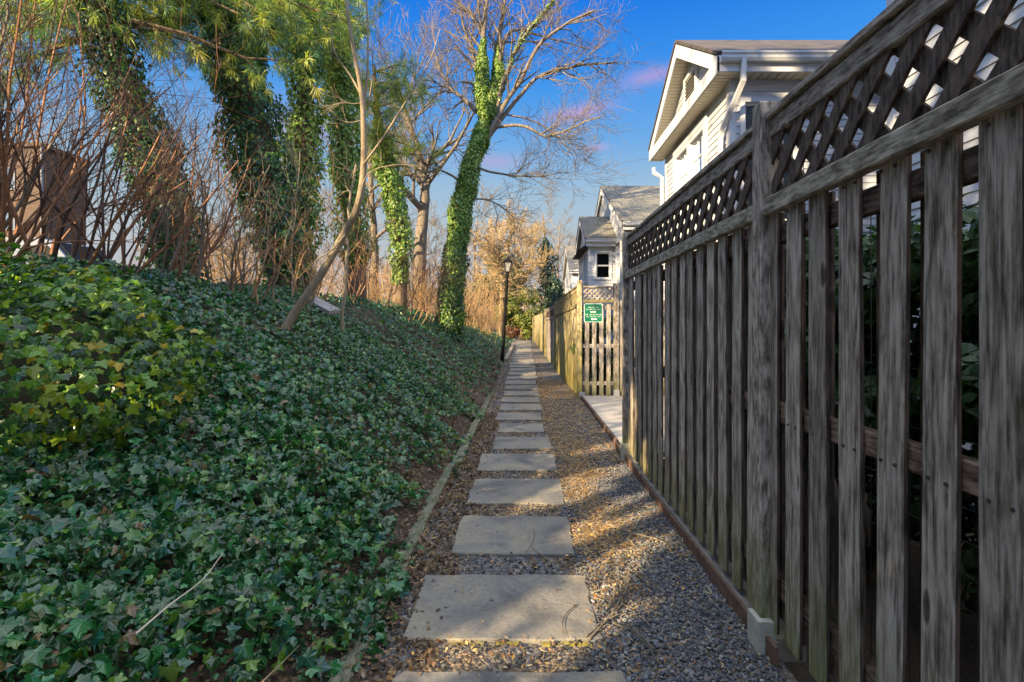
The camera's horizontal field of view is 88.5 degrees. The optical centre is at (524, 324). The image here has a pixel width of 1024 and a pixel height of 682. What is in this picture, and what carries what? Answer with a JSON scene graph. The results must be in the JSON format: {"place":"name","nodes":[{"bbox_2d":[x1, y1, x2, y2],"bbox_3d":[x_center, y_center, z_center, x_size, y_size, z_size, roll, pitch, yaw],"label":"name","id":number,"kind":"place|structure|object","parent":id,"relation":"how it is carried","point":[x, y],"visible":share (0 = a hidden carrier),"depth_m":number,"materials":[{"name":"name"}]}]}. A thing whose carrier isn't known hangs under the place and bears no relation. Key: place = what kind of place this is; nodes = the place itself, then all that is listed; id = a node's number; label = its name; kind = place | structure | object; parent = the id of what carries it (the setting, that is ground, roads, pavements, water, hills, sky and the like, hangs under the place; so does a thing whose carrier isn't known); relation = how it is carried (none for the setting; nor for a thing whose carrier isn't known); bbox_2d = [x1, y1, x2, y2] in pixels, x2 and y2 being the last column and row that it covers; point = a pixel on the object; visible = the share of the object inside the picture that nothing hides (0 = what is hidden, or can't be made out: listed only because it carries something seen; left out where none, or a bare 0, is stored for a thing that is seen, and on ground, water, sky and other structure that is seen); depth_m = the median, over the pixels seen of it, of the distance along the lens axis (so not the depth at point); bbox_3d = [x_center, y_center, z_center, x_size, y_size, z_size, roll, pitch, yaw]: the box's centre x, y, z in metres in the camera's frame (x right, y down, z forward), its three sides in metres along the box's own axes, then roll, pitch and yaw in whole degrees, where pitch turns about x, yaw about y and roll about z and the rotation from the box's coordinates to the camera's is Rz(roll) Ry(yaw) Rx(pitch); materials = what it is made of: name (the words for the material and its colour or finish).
{"place":"outdoors","nodes":[
{"label":"outdoors","id":0,"kind":"place"},
{"bbox_2d":[0,0,885,322],"label":"sky","id":1,"kind":"structure","parent":0,"point":[661,23],"materials":[{"name":"blue"}]},
{"bbox_2d":[0,276,977,681],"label":"ground","id":2,"kind":"structure","parent":0,"point":[968,654],"depth_m":3.23,"materials":[{"name":"soil"}]},
{"bbox_2d":[0,142,90,245],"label":"brick building","id":3,"kind":"structure","parent":2,"relation":"on","point":[31,208],"depth_m":39.55,"materials":[{"name":"brown brick"}]},
{"bbox_2d":[5,237,101,263],"bbox_3d":[-16.420,-1.691,17.344,6.560,2.079,1.932,0,0,0],"label":"parked van","id":4,"kind":"object","parent":2,"relation":"on","point":[64,249],"visible":0.03,"depth_m":16.52,"materials":[{"name":"paint"}]},
{"bbox_2d":[0,0,207,259],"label":"bare shrub","id":5,"kind":"object","parent":2,"relation":"on","point":[23,208],"visible":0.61,"depth_m":5.58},
{"bbox_2d":[0,232,222,469],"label":"ivy covered shrub","id":6,"kind":"object","parent":2,"relation":"on","point":[57,354],"visible":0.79,"depth_m":2.91,"materials":[{"name":"green plant"}]},
{"bbox_2d":[0,0,228,275],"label":"bare shrub","id":7,"kind":"object","parent":2,"relation":"on","point":[5,177],"visible":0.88,"depth_m":4.67,"materials":[{"name":"plant"}]},
{"bbox_2d":[0,0,233,258],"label":"bare shrub","id":8,"kind":"object","parent":2,"relation":"on","point":[36,177],"visible":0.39,"depth_m":6.48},
{"bbox_2d":[0,0,250,262],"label":"bare shrub","id":9,"kind":"object","parent":2,"relation":"on","point":[81,228],"visible":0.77,"depth_m":5.05,"materials":[{"name":"plant"}]},
{"bbox_2d":[0,0,277,264],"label":"bare shrub","id":10,"kind":"object","parent":2,"relation":"on","point":[26,226],"visible":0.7,"depth_m":5.19,"materials":[{"name":"brown plant"}]},
{"bbox_2d":[0,0,323,283],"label":"pine tree","id":11,"kind":"object","parent":2,"relation":"on","point":[114,28],"visible":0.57,"depth_m":7.41,"materials":[{"name":"green plant"}]},
{"bbox_2d":[55,12,269,275],"bbox_3d":[-3.397,-1.504,4.923,1.507,2.340,2.310,0,0,-45],"label":"bare shrub","id":12,"kind":"object","parent":2,"relation":"on","point":[121,233],"visible":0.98,"depth_m":4.87,"materials":[{"name":"plant"}]},
{"bbox_2d":[45,15,283,288],"bbox_3d":[-3.476,-1.558,5.435,1.884,2.594,1.960,0,0,0],"label":"bare shrub","id":13,"kind":"object","parent":2,"relation":"on","point":[203,249],"visible":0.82,"depth_m":5.51,"materials":[{"name":"brown plant"}]},
{"bbox_2d":[126,221,245,281],"bbox_3d":[-9.168,-1.892,13.850,3.694,2.993,2.534,0,0,0],"label":"dry brush","id":14,"kind":"object","parent":2,"relation":"on","point":[205,255],"visible":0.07,"depth_m":14.06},
{"bbox_2d":[113,94,276,275],"bbox_3d":[-3.950,-1.596,6.729,2.268,2.515,1.646,0,0,29],"label":"bare shrub","id":15,"kind":"object","parent":2,"relation":"on","point":[175,264],"visible":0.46,"depth_m":6.52,"materials":[{"name":"brown plant"}]},
{"bbox_2d":[184,169,252,282],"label":"bare tree","id":16,"kind":"object","parent":2,"relation":"on","point":[224,236],"visible":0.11,"depth_m":35.37,"materials":[{"name":"brown plant"}]},
{"bbox_2d":[171,165,287,304],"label":"bare shrub","id":17,"kind":"object","parent":2,"relation":"on","point":[233,284],"visible":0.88,"depth_m":6.16,"materials":[{"name":"brown plant"}]},
{"bbox_2d":[81,0,380,294],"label":"pine tree","id":18,"kind":"object","parent":2,"relation":"on","point":[248,106],"visible":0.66,"depth_m":8.70,"materials":[{"name":"green plant"}]},
{"bbox_2d":[195,139,284,287],"bbox_3d":[-3.328,-1.286,6.254,0.838,2.135,0.860,0,0,0],"label":"thin sapling","id":19,"kind":"object","parent":2,"relation":"on","point":[249,212],"visible":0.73,"depth_m":6.32,"materials":[{"name":"brown plant"}]},
{"bbox_2d":[166,153,331,299],"bbox_3d":[-3.701,-1.284,7.062,2.236,2.202,1.377,0,0,0],"label":"bare shrub","id":20,"kind":"object","parent":2,"relation":"on","point":[274,272],"visible":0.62,"depth_m":6.97,"materials":[{"name":"brown plant"}]},
{"bbox_2d":[0,253,513,681],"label":"ivy ground cover","id":21,"kind":"object","parent":2,"relation":"on","point":[38,603],"visible":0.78,"depth_m":2.83,"materials":[{"name":"green plant"}]},
{"bbox_2d":[135,553,222,634],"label":"twig","id":22,"kind":"object","parent":21,"relation":"on","point":[147,623],"visible":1,"depth_m":1.95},
{"bbox_2d":[190,225,326,286],"bbox_3d":[-6.722,-1.551,13.145,3.359,2.365,2.046,0,0,-24],"label":"dry brush","id":23,"kind":"object","parent":2,"relation":"on","point":[228,262],"visible":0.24,"depth_m":12.96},
{"bbox_2d":[225,134,325,300],"bbox_3d":[-3.045,-1.287,6.798,1.146,2.166,1.074,0,0,0],"label":"thin sapling","id":24,"kind":"object","parent":2,"relation":"on","point":[292,206],"visible":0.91,"depth_m":6.86,"materials":[{"name":"brown plant"}]},
{"bbox_2d":[257,109,328,301],"bbox_3d":[-3.216,-1.554,7.293,0.892,2.621,1.012,0,0,-32],"label":"thin sapling","id":25,"kind":"object","parent":2,"relation":"on","point":[294,200],"visible":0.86,"depth_m":7.39,"materials":[{"name":"brown plant"}]},
{"bbox_2d":[281,158,340,294],"bbox_3d":[-13.560,-5.400,35.190,6.528,12.664,7.896,0,0,0],"label":"bare tree","id":26,"kind":"object","parent":2,"relation":"on","point":[325,192],"visible":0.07,"depth_m":35.51,"materials":[{"name":"brown plant"}]},
{"bbox_2d":[270,232,354,319],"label":"bare shrub","id":27,"kind":"object","parent":2,"relation":"on","point":[312,298],"visible":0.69,"depth_m":7.90,"materials":[{"name":"brown plant"}]},
{"bbox_2d":[251,0,375,281],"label":"pine tree","id":28,"kind":"object","parent":2,"relation":"on","point":[302,109],"visible":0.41,"depth_m":10.85,"materials":[{"name":"green plant"}]},
{"bbox_2d":[310,296,339,314],"bbox_3d":[-3.194,-0.321,8.200,0.720,0.060,0.240,23,17,27],"label":"plank","id":29,"kind":"object","parent":2,"relation":"on","point":[323,305],"visible":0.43,"depth_m":8.09,"materials":[{"name":"wood"}]},
{"bbox_2d":[237,148,423,300],"bbox_3d":[-3.308,-1.573,9.258,2.742,2.708,2.418,0,0,0],"label":"bare shrub","id":30,"kind":"object","parent":2,"relation":"on","point":[312,262],"visible":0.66,"depth_m":8.70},
{"bbox_2d":[265,0,397,299],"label":"pine tree","id":31,"kind":"object","parent":2,"relation":"on","point":[345,129],"visible":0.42,"depth_m":11.80,"materials":[{"name":"green plant"}]},
{"bbox_2d":[317,130,383,340],"bbox_3d":[-2.546,-1.181,7.428,0.909,2.955,1.473,0,0,0],"label":"thin sapling","id":32,"kind":"object","parent":2,"relation":"on","point":[346,243],"visible":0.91,"depth_m":7.58,"materials":[{"name":"brown plant"}]},
{"bbox_2d":[312,232,390,299],"bbox_3d":[-5.971,-1.662,17.001,3.855,2.952,2.904,0,0,0],"label":"dry brush","id":33,"kind":"object","parent":2,"relation":"on","point":[341,280],"visible":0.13,"depth_m":16.97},
{"bbox_2d":[318,242,392,305],"bbox_3d":[-4.889,-1.247,15.452,2.559,2.223,2.596,0,0,-26],"label":"dry brush","id":34,"kind":"object","parent":2,"relation":"on","point":[375,286],"visible":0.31,"depth_m":15.40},
{"bbox_2d":[277,101,442,302],"bbox_3d":[-5.045,-3.813,16.640,5.352,7.372,4.019,0,0,0],"label":"bare tree","id":35,"kind":"object","parent":2,"relation":"on","point":[371,187],"visible":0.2,"depth_m":16.89,"materials":[{"name":"brown plant"}]},
{"bbox_2d":[310,190,418,309],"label":"bare shrub","id":36,"kind":"object","parent":2,"relation":"on","point":[366,265],"visible":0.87,"depth_m":10.76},
{"bbox_2d":[280,0,451,340],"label":"leaning sapling","id":37,"kind":"object","parent":2,"relation":"on","point":[302,301],"visible":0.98,"depth_m":5.95,"materials":[{"name":"brown plant"}]},
{"bbox_2d":[328,562,408,681],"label":"edging timber","id":38,"kind":"object","parent":2,"relation":"on","point":[345,675],"visible":0.26,"depth_m":2.41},
{"bbox_2d":[322,48,447,308],"bbox_3d":[-3.501,-3.751,13.700,2.720,7.182,3.370,0,0,44],"label":"pine tree","id":39,"kind":"object","parent":2,"relation":"on","point":[389,181],"visible":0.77,"depth_m":13.77,"materials":[{"name":"green plant"}]},
{"bbox_2d":[283,0,524,313],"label":"bare tree","id":40,"kind":"object","parent":2,"relation":"on","point":[424,203],"visible":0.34,"depth_m":17.83,"materials":[{"name":"brown plant"}]},
{"bbox_2d":[379,243,438,315],"bbox_3d":[-3.404,-1.358,17.485,3.197,2.730,2.221,0,0,0],"label":"dry brush","id":41,"kind":"object","parent":2,"relation":"on","point":[418,299],"visible":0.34,"depth_m":17.46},
{"bbox_2d":[377,224,457,324],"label":"bare shrub","id":42,"kind":"object","parent":2,"relation":"on","point":[418,283],"visible":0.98,"depth_m":12.59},
{"bbox_2d":[399,463,454,562],"bbox_3d":[-0.788,1.549,4.494,0.099,0.125,2.321,0,0,0],"label":"edging timber","id":43,"kind":"object","parent":2,"relation":"on","point":[426,512],"visible":0.61,"depth_m":4.12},
{"bbox_2d":[381,200,472,310],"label":"bare tree","id":44,"kind":"object","parent":2,"relation":"on","point":[433,223],"visible":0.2,"depth_m":40.26,"materials":[{"name":"brown plant"}]},
{"bbox_2d":[409,232,484,331],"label":"bare shrub","id":45,"kind":"object","parent":2,"relation":"on","point":[441,281],"visible":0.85,"depth_m":13.98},
{"bbox_2d":[409,259,497,324],"bbox_3d":[-3.225,-1.214,22.049,4.248,3.165,2.682,0,0,0],"label":"dry brush","id":46,"kind":"object","parent":2,"relation":"on","point":[464,292],"visible":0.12,"depth_m":21.94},
{"bbox_2d":[367,282,543,326],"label":"distant wood","id":47,"kind":"object","parent":2,"relation":"on","point":[524,307],"visible":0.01,"depth_m":79.89,"materials":[{"name":"brown plant"}]},
{"bbox_2d":[453,421,478,464],"bbox_3d":[-0.736,1.532,6.821,0.098,0.124,2.292,0,0,0],"label":"edging timber","id":48,"kind":"object","parent":2,"relation":"on","point":[472,430],"visible":0.61,"depth_m":6.47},
{"bbox_2d":[427,266,516,338],"bbox_3d":[-2.250,-0.838,19.633,3.226,3.034,2.472,0,0,-27],"label":"dry brush","id":49,"kind":"object","parent":2,"relation":"on","point":[466,293],"visible":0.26,"depth_m":19.55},
{"bbox_2d":[444,175,501,327],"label":"bare tree","id":50,"kind":"object","parent":2,"relation":"on","point":[477,225],"visible":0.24,"depth_m":45.21,"materials":[{"name":"brown plant"}]},
{"bbox_2d":[464,287,509,340],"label":"dry brush","id":51,"kind":"object","parent":2,"relation":"on","point":[497,317],"visible":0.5,"depth_m":25.87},
{"bbox_2d":[463,274,511,337],"bbox_3d":[-2.101,-0.818,23.532,3.207,3.100,2.727,0,0,0],"label":"dry brush","id":52,"kind":"object","parent":2,"relation":"on","point":[478,318],"visible":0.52,"depth_m":23.48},
{"bbox_2d":[447,199,552,337],"bbox_3d":[-1.253,-3.247,30.293,5.984,8.503,5.580,0,0,0],"label":"golden bare tree","id":53,"kind":"object","parent":2,"relation":"on","point":[498,269],"visible":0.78,"depth_m":29.86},
{"bbox_2d":[472,249,527,332],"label":"bare tree","id":54,"kind":"object","parent":2,"relation":"on","point":[487,279],"visible":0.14,"depth_m":38.37,"materials":[{"name":"brown plant"}]},
{"bbox_2d":[500,256,512,361],"bbox_3d":[-0.696,-0.572,19.000,0.332,3.830,0.332,3,0,0],"label":"lamp post","id":55,"kind":"object","parent":2,"relation":"on","point":[507,268],"visible":0.85,"depth_m":18.95,"materials":[{"name":"metal"}]},
{"bbox_2d":[505,325,520,339],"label":"russet bush","id":56,"kind":"object","parent":2,"relation":"on","point":[513,332],"visible":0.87,"depth_m":33.34,"materials":[{"name":"brown plant"}]},
{"bbox_2d":[368,0,663,339],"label":"forked tree","id":57,"kind":"object","parent":2,"relation":"on","point":[491,115],"visible":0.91,"depth_m":14.77,"materials":[{"name":"green plant"}]},
{"bbox_2d":[495,287,546,339],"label":"evergreen shrub","id":58,"kind":"object","parent":2,"relation":"on","point":[521,320],"visible":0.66,"depth_m":34.72,"materials":[{"name":"green plant"}]},
{"bbox_2d":[480,210,564,336],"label":"golden bare tree","id":59,"kind":"object","parent":2,"relation":"on","point":[524,251],"visible":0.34,"depth_m":43.31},
{"bbox_2d":[532,310,545,355],"bbox_3d":[0.687,0.440,27.028,0.113,2.120,11.950,0,0,-2],"label":"mossy fence","id":60,"kind":"object","parent":2,"relation":"on","point":[539,329],"visible":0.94,"depth_m":24.53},
{"bbox_2d":[535,216,558,310],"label":"tree","id":61,"kind":"object","parent":2,"relation":"on","point":[545,300],"visible":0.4,"depth_m":45.67,"materials":[{"name":"green plant"}]},
{"bbox_2d":[522,186,576,290],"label":"bare tree","id":62,"kind":"object","parent":2,"relation":"on","point":[554,249],"visible":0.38,"depth_m":52.30,"materials":[{"name":"brown plant"}]},
{"bbox_2d":[545,303,555,368],"bbox_3d":[0.936,0.400,18.828,0.120,2.200,4.347,0,0,-2],"label":"mossy fence","id":63,"kind":"object","parent":2,"relation":"on","point":[550,333],"visible":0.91,"depth_m":18.65,"materials":[{"name":"brown wood"}]},
{"bbox_2d":[543,258,564,328],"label":"evergreen tree","id":64,"kind":"object","parent":2,"relation":"on","point":[554,292],"visible":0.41,"depth_m":44.66,"materials":[{"name":"green plant"}]},
{"bbox_2d":[541,226,574,294],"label":"bare tree","id":65,"kind":"object","parent":2,"relation":"on","point":[559,253],"visible":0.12,"depth_m":59.30,"materials":[{"name":"brown plant"}]},
{"bbox_2d":[562,246,577,293],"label":"white house","id":66,"kind":"structure","parent":2,"relation":"on","point":[570,272],"depth_m":34.14,"materials":[{"name":"plastic"}]},
{"bbox_2d":[572,216,617,362],"bbox_3d":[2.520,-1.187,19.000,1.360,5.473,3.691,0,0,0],"label":"white house","id":67,"kind":"structure","parent":2,"relation":"on","point":[594,252],"depth_m":17.57,"materials":[{"name":"plastic"}]},
{"bbox_2d":[584,251,598,283],"bbox_3d":[2.315,-1.975,18.205,0.450,1.070,0.810,0,0,0],"label":"window","id":68,"kind":"structure","parent":67,"relation":"in","point":[585,254],"depth_m":17.94,"materials":[{"name":"glass"}]},
{"bbox_2d":[595,251,611,279],"bbox_3d":[2.620,-1.975,17.675,0.560,0.950,0.450,0,0,0],"label":"window","id":69,"kind":"structure","parent":67,"relation":"in","point":[605,257],"depth_m":17.88,"materials":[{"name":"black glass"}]},
{"bbox_2d":[570,315,619,391],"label":"evergreen shrub","id":70,"kind":"object","parent":2,"relation":"on","point":[590,350],"visible":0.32,"depth_m":11.68,"materials":[{"name":"green plant"}]},
{"bbox_2d":[595,186,664,354],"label":"white house","id":71,"kind":"structure","parent":2,"relation":"on","point":[626,211],"depth_m":17.62,"materials":[{"name":"plastic"}]},
{"bbox_2d":[615,238,621,284],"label":"wall","id":72,"kind":"structure","parent":71,"relation":"in","point":[618,250],"depth_m":17.25,"materials":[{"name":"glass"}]},
{"bbox_2d":[628,455,806,661],"bbox_3d":[1.225,1.558,4.205,0.150,0.185,3.570,0,0,0],"label":"timber rail","id":73,"kind":"object","parent":2,"relation":"on","point":[785,654],"visible":0.25,"depth_m":3.22,"materials":[{"name":"brown wood"}]},
{"bbox_2d":[620,0,1023,681],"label":"lattice topped fence","id":74,"kind":"object","parent":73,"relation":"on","point":[718,420],"visible":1,"depth_m":1.88,"materials":[{"name":"grey wood"}]},
{"bbox_2d":[785,204,978,681],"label":"wire mesh","id":75,"kind":"object","parent":74,"relation":"attached to","point":[870,468],"depth_m":2.00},
{"bbox_2d":[785,220,913,487],"bbox_3d":[2.266,0.345,4.556,1.641,2.535,1.583,0,0,0],"label":"evergreen shrub","id":76,"kind":"object","parent":2,"relation":"on","point":[867,367],"depth_m":4.20,"materials":[{"name":"green plant"}]},
{"bbox_2d":[785,226,978,581],"bbox_3d":[2.093,0.473,3.221,1.616,2.283,1.675,0,0,0],"label":"evergreen shrub","id":77,"kind":"object","parent":2,"relation":"on","point":[915,434],"visible":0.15,"depth_m":2.84,"materials":[{"name":"green plant"}]},
{"bbox_2d":[910,193,978,621],"bbox_3d":[2.256,0.321,1.870,1.460,2.591,1.822,0,0,0],"label":"evergreen shrub","id":78,"kind":"object","parent":2,"relation":"on","point":[970,388],"visible":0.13,"depth_m":2.18,"materials":[{"name":"green plant"}]},
{"bbox_2d":[354,340,797,681],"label":"gravel path","id":79,"kind":"structure","parent":0,"point":[549,372],"depth_m":3.15,"materials":[{"name":"gravel"}]},
{"bbox_2d":[3,288,768,681],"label":"leaf litter","id":80,"kind":"object","parent":79,"relation":"on","point":[439,506],"visible":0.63,"depth_m":3.77,"materials":[{"name":"plant"}]},
{"bbox_2d":[403,574,602,643],"bbox_3d":[-0.109,1.528,2.835,0.978,0.051,0.668,0,0,0],"label":"stepping stone","id":81,"kind":"object","parent":79,"relation":"on","point":[512,610],"visible":0.88,"depth_m":2.77,"materials":[{"name":"stone"}]},
{"bbox_2d":[391,671,626,681],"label":"stepping stone","id":82,"kind":"object","parent":79,"relation":"on","point":[474,676],"visible":1,"depth_m":2.24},
{"bbox_2d":[451,515,573,556],"bbox_3d":[-0.075,1.523,3.783,0.844,0.050,0.692,0,0,0],"label":"stepping stone","id":83,"kind":"object","parent":79,"relation":"on","point":[514,535],"visible":0.91,"depth_m":3.71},
{"bbox_2d":[467,478,564,505],"bbox_3d":[-0.073,1.523,4.760,0.853,0.050,0.719,0,0,0],"label":"stepping stone","id":84,"kind":"object","parent":79,"relation":"on","point":[496,492],"visible":0.89,"depth_m":4.69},
{"bbox_2d":[475,454,557,471],"bbox_3d":[-0.079,1.527,5.771,0.857,0.050,0.715,0,0,1],"label":"stepping stone","id":85,"kind":"object","parent":79,"relation":"on","point":[502,462],"visible":0.85,"depth_m":5.72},
{"bbox_2d":[496,413,541,420],"bbox_3d":[-0.089,1.523,8.623,0.761,0.051,0.675,0,0,0],"label":"stepping stone","id":86,"kind":"object","parent":79,"relation":"on","point":[519,416],"visible":0.85,"depth_m":8.57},
{"bbox_2d":[500,397,539,402],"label":"stepping stone","id":87,"kind":"object","parent":79,"relation":"on","point":[519,399],"visible":0.81,"depth_m":10.55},
{"bbox_2d":[497,423,543,432],"bbox_3d":[-0.045,1.526,7.681,0.676,0.050,0.657,0,0,0],"label":"stepping stone","id":88,"kind":"object","parent":79,"relation":"on","point":[521,427],"visible":0.88,"depth_m":7.62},
{"bbox_2d":[499,404,541,410],"bbox_3d":[-0.071,1.527,9.632,0.777,0.050,0.744,0,0,-1],"label":"stepping stone","id":89,"kind":"object","parent":79,"relation":"on","point":[516,407],"visible":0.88,"depth_m":9.53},
{"bbox_2d":[505,380,535,384],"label":"stepping stone","id":90,"kind":"object","parent":79,"relation":"on","point":[519,382],"visible":0.82,"depth_m":13.38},
{"bbox_2d":[451,641,591,646],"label":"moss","id":91,"kind":"object","parent":79,"relation":"on","point":[548,644],"visible":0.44,"depth_m":2.49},
{"bbox_2d":[503,391,539,395],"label":"stepping stone","id":92,"kind":"object","parent":79,"relation":"on","point":[522,393],"visible":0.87,"depth_m":11.45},
{"bbox_2d":[504,385,538,389],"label":"stepping stone","id":93,"kind":"object","parent":79,"relation":"on","point":[516,387],"visible":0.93,"depth_m":12.44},
{"bbox_2d":[492,437,551,450],"bbox_3d":[-0.031,1.523,6.688,0.735,0.050,0.682,0,0,0],"label":"stepping stone","id":94,"kind":"object","parent":79,"relation":"on","point":[513,443],"visible":0.91,"depth_m":6.62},
{"bbox_2d":[506,376,537,379],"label":"stepping stone","id":95,"kind":"object","parent":79,"relation":"on","point":[522,377],"visible":0.86,"depth_m":14.35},
{"bbox_2d":[554,280,582,398],"bbox_3d":[1.070,0.310,13.747,0.132,2.460,5.751,0,0,-2],"label":"mossy fence","id":96,"kind":"object","parent":79,"relation":"on","point":[568,366],"visible":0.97,"depth_m":12.54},
{"bbox_2d":[588,578,634,640],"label":"twig","id":97,"kind":"object","parent":79,"relation":"on","point":[592,635],"visible":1,"depth_m":2.71,"materials":[{"name":"wood"}]},
{"bbox_2d":[615,623,669,675],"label":"twig","id":98,"kind":"object","parent":79,"relation":"on","point":[640,636],"visible":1,"depth_m":2.46,"materials":[{"name":"wood"}]},
{"bbox_2d":[581,396,777,667],"bbox_3d":[1.152,1.516,6.598,0.055,0.138,8.488,0,0,0],"label":"kerb edging","id":99,"kind":"object","parent":79,"relation":"on","point":[734,602],"visible":0.67,"depth_m":3.35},
{"bbox_2d":[583,396,865,455],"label":"patio","id":100,"kind":"structure","parent":0,"point":[607,410],"depth_m":8.97,"materials":[{"name":"concrete"}]},
{"bbox_2d":[579,283,619,396],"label":"wooden gate","id":101,"kind":"structure","parent":100,"relation":"on","point":[608,346],"depth_m":10.90,"materials":[{"name":"brown wood"}]},
{"bbox_2d":[584,304,601,321],"bbox_3d":[1.425,-0.247,10.880,0.380,0.385,0.010,0,0,0],"label":"direction sign","id":102,"kind":"object","parent":101,"relation":"attached to","point":[592,312],"visible":1,"depth_m":10.88,"materials":[{"name":"metal"}]},
{"bbox_2d":[619,300,664,394],"bbox_3d":[2.655,0.480,10.937,1.400,1.981,0.077,0,0,0],"label":"fence panel","id":103,"kind":"object","parent":101,"relation":"attached to","point":[620,344],"visible":0.1,"depth_m":10.91,"materials":[{"name":"brown wood"}]},
{"bbox_2d":[648,40,885,264],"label":"white house","id":104,"kind":"structure","parent":0,"point":[714,93],"depth_m":8.24,"materials":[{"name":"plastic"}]},
{"bbox_2d":[674,142,687,239],"bbox_3d":[3.077,-2.470,10.195,0.095,1.880,0.870,0,0,0],"label":"window","id":105,"kind":"structure","parent":104,"relation":"in","point":[681,158],"depth_m":10.44,"materials":[{"name":"white glass"}]},
{"bbox_2d":[688,124,703,231],"bbox_3d":[3.077,-2.470,9.310,0.095,1.880,0.880,0,0,0],"label":"window","id":106,"kind":"structure","parent":104,"relation":"in","point":[696,142],"depth_m":9.53,"materials":[{"name":"white glass"}]},
{"bbox_2d":[739,97,802,219],"bbox_3d":[3.675,-2.435,7.900,0.930,1.910,0.200,0,0,0],"label":"window","id":107,"kind":"structure","parent":104,"relation":"in","point":[745,114],"depth_m":7.84,"materials":[{"name":"white glass"}]},
{"bbox_2d":[886,0,1023,508],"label":"white house","id":108,"kind":"structure","parent":0,"point":[983,71],"depth_m":4.32,"materials":[{"name":"plastic"}]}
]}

